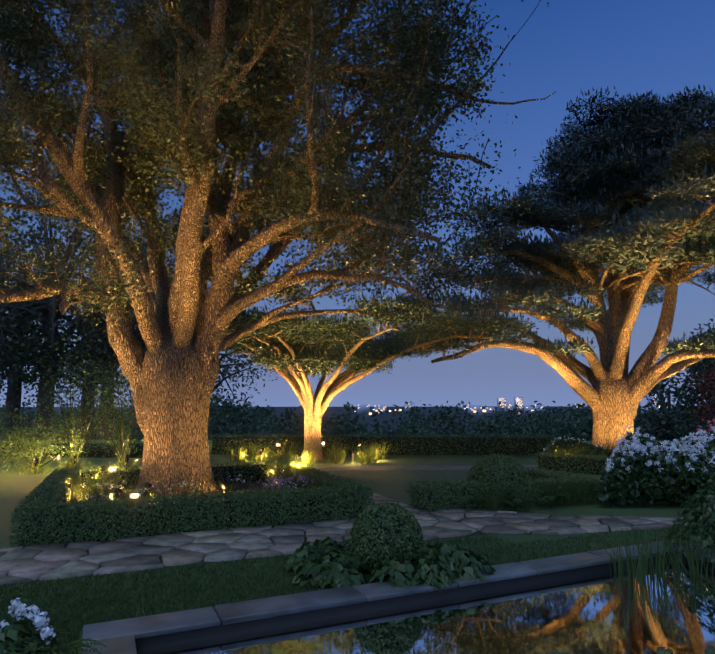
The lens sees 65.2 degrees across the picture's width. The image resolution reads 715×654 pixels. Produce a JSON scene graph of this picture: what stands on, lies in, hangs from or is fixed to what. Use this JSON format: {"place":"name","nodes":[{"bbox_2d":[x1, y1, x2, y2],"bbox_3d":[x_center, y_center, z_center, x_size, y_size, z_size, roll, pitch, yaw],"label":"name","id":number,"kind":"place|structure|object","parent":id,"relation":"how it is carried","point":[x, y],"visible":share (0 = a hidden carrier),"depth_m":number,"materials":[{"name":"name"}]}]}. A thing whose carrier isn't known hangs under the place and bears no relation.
{"place":"outdoors","nodes":[
{"label":"outdoors","id":0,"kind":"place"},
{"bbox_2d":[0,406,714,653],"bbox_3d":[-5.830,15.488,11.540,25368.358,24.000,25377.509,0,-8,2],"label":"ground","id":1,"kind":"structure","parent":0,"point":[15,488],"depth_m":11.63,"materials":[{"name":"green plant"}]},
{"bbox_2d":[0,314,143,474],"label":"lit shrubs","id":2,"kind":"object","parent":1,"relation":"on","point":[73,447],"visible":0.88,"depth_m":15.40,"materials":[{"name":"green plant"}]},
{"bbox_2d":[71,482,414,507],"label":"bed soil","id":3,"kind":"structure","parent":1,"relation":"on","point":[243,486],"depth_m":11.44,"materials":[{"name":"brown soil"}]},
{"bbox_2d":[0,0,554,497],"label":"oak tree","id":4,"kind":"object","parent":1,"relation":"on","point":[172,372],"visible":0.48,"depth_m":10.01,"materials":[{"name":"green plant"}]},
{"bbox_2d":[0,0,548,340],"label":"oak leaves","id":5,"kind":"object","parent":4,"relation":"attached to","point":[139,100],"visible":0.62,"depth_m":9.31,"materials":[{"name":"green plant"}]},
{"bbox_2d":[0,433,609,575],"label":"hedge","id":6,"kind":"object","parent":1,"relation":"on","point":[230,469],"visible":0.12,"depth_m":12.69,"materials":[{"name":"green plant"}]},
{"bbox_2d":[2,503,682,585],"bbox_3d":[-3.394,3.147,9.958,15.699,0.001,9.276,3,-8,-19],"label":"grass tufts","id":7,"kind":"object","parent":1,"relation":"on","point":[305,541],"visible":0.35,"depth_m":7.13,"materials":[{"name":"green plant"}]},
{"bbox_2d":[34,442,670,504],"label":"garden lights","id":8,"kind":"object","parent":1,"relation":"on","point":[221,483],"visible":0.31,"depth_m":10.19},
{"bbox_2d":[0,482,712,584],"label":"crazy paving","id":9,"kind":"structure","parent":1,"relation":"on","point":[18,564],"depth_m":7.07,"materials":[{"name":"stone"}]},
{"bbox_2d":[0,432,714,653],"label":"bed plants","id":10,"kind":"object","parent":1,"relation":"on","point":[327,560],"visible":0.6,"depth_m":6.29,"materials":[{"name":"green plant"}]},
{"bbox_2d":[0,418,714,652],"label":"flower heads","id":11,"kind":"object","parent":10,"relation":"on","point":[38,621],"visible":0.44,"depth_m":9.87,"materials":[{"name":"white plant"}]},
{"bbox_2d":[0,497,714,653],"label":"lawn","id":12,"kind":"structure","parent":1,"relation":"on","point":[60,623],"depth_m":5.31,"materials":[{"name":"green plant"}]},
{"bbox_2d":[0,167,714,440],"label":"trees","id":13,"kind":"object","parent":1,"relation":"on","point":[48,315],"visible":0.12,"depth_m":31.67,"materials":[{"name":"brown plant"}]},
{"bbox_2d":[10,437,714,582],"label":"ornamental grasses","id":14,"kind":"object","parent":1,"relation":"on","point":[371,454],"visible":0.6,"depth_m":9.62,"materials":[{"name":"green plant"}]},
{"bbox_2d":[222,286,539,460],"bbox_3d":[-0.287,2.029,18.525,11.720,4.795,13.178,0,-8,2],"label":"umbrella tree","id":15,"kind":"object","parent":1,"relation":"on","point":[395,339],"depth_m":15.89,"materials":[{"name":"green plant"}]},
{"bbox_2d":[354,394,671,414],"bbox_3d":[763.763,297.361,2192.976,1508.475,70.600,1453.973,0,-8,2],"label":"city lights","id":16,"kind":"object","parent":1,"relation":"on","point":[364,408],"depth_m":2029.98,"materials":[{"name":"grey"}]},
{"bbox_2d":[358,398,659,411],"bbox_3d":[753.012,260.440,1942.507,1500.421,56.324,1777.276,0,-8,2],"label":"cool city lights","id":17,"kind":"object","parent":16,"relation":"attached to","point":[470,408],"visible":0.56,"depth_m":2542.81,"materials":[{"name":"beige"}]},
{"bbox_2d":[409,94,714,449],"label":"cedar tree","id":18,"kind":"object","parent":1,"relation":"on","point":[614,394],"visible":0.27,"depth_m":18.49,"materials":[{"name":"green plant"}]},
{"bbox_2d":[399,84,714,358],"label":"tree foliage","id":19,"kind":"object","parent":18,"relation":"on","point":[549,208],"visible":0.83,"depth_m":18.23,"materials":[{"name":"green plant"}]},
{"bbox_2d":[0,0,714,406],"label":"sky","id":20,"kind":"structure","parent":0,"point":[566,48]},
{"bbox_2d":[310,465,537,470],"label":"gravel path","id":21,"kind":"structure","parent":0,"point":[344,468],"depth_m":15.46,"materials":[{"name":"beige gravel"}]},
{"bbox_2d":[135,554,714,648],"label":"pond wall","id":22,"kind":"structure","parent":0,"point":[220,629],"depth_m":4.96,"materials":[{"name":"grey stone"}]},
{"bbox_2d":[81,541,714,653],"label":"pond coping","id":23,"kind":"object","parent":22,"relation":"on","point":[118,636],"visible":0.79,"depth_m":4.82,"materials":[{"name":"grey stone"}]},
{"bbox_2d":[136,560,714,653],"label":"pond water","id":24,"kind":"structure","parent":0,"point":[603,612],"depth_m":4.63,"materials":[{"name":"blue liquid"}]},
{"bbox_2d":[545,646,714,653],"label":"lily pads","id":25,"kind":"object","parent":24,"relation":"on","point":[707,650],"visible":0.9,"depth_m":4.12,"materials":[{"name":"green plant"}]}
]}

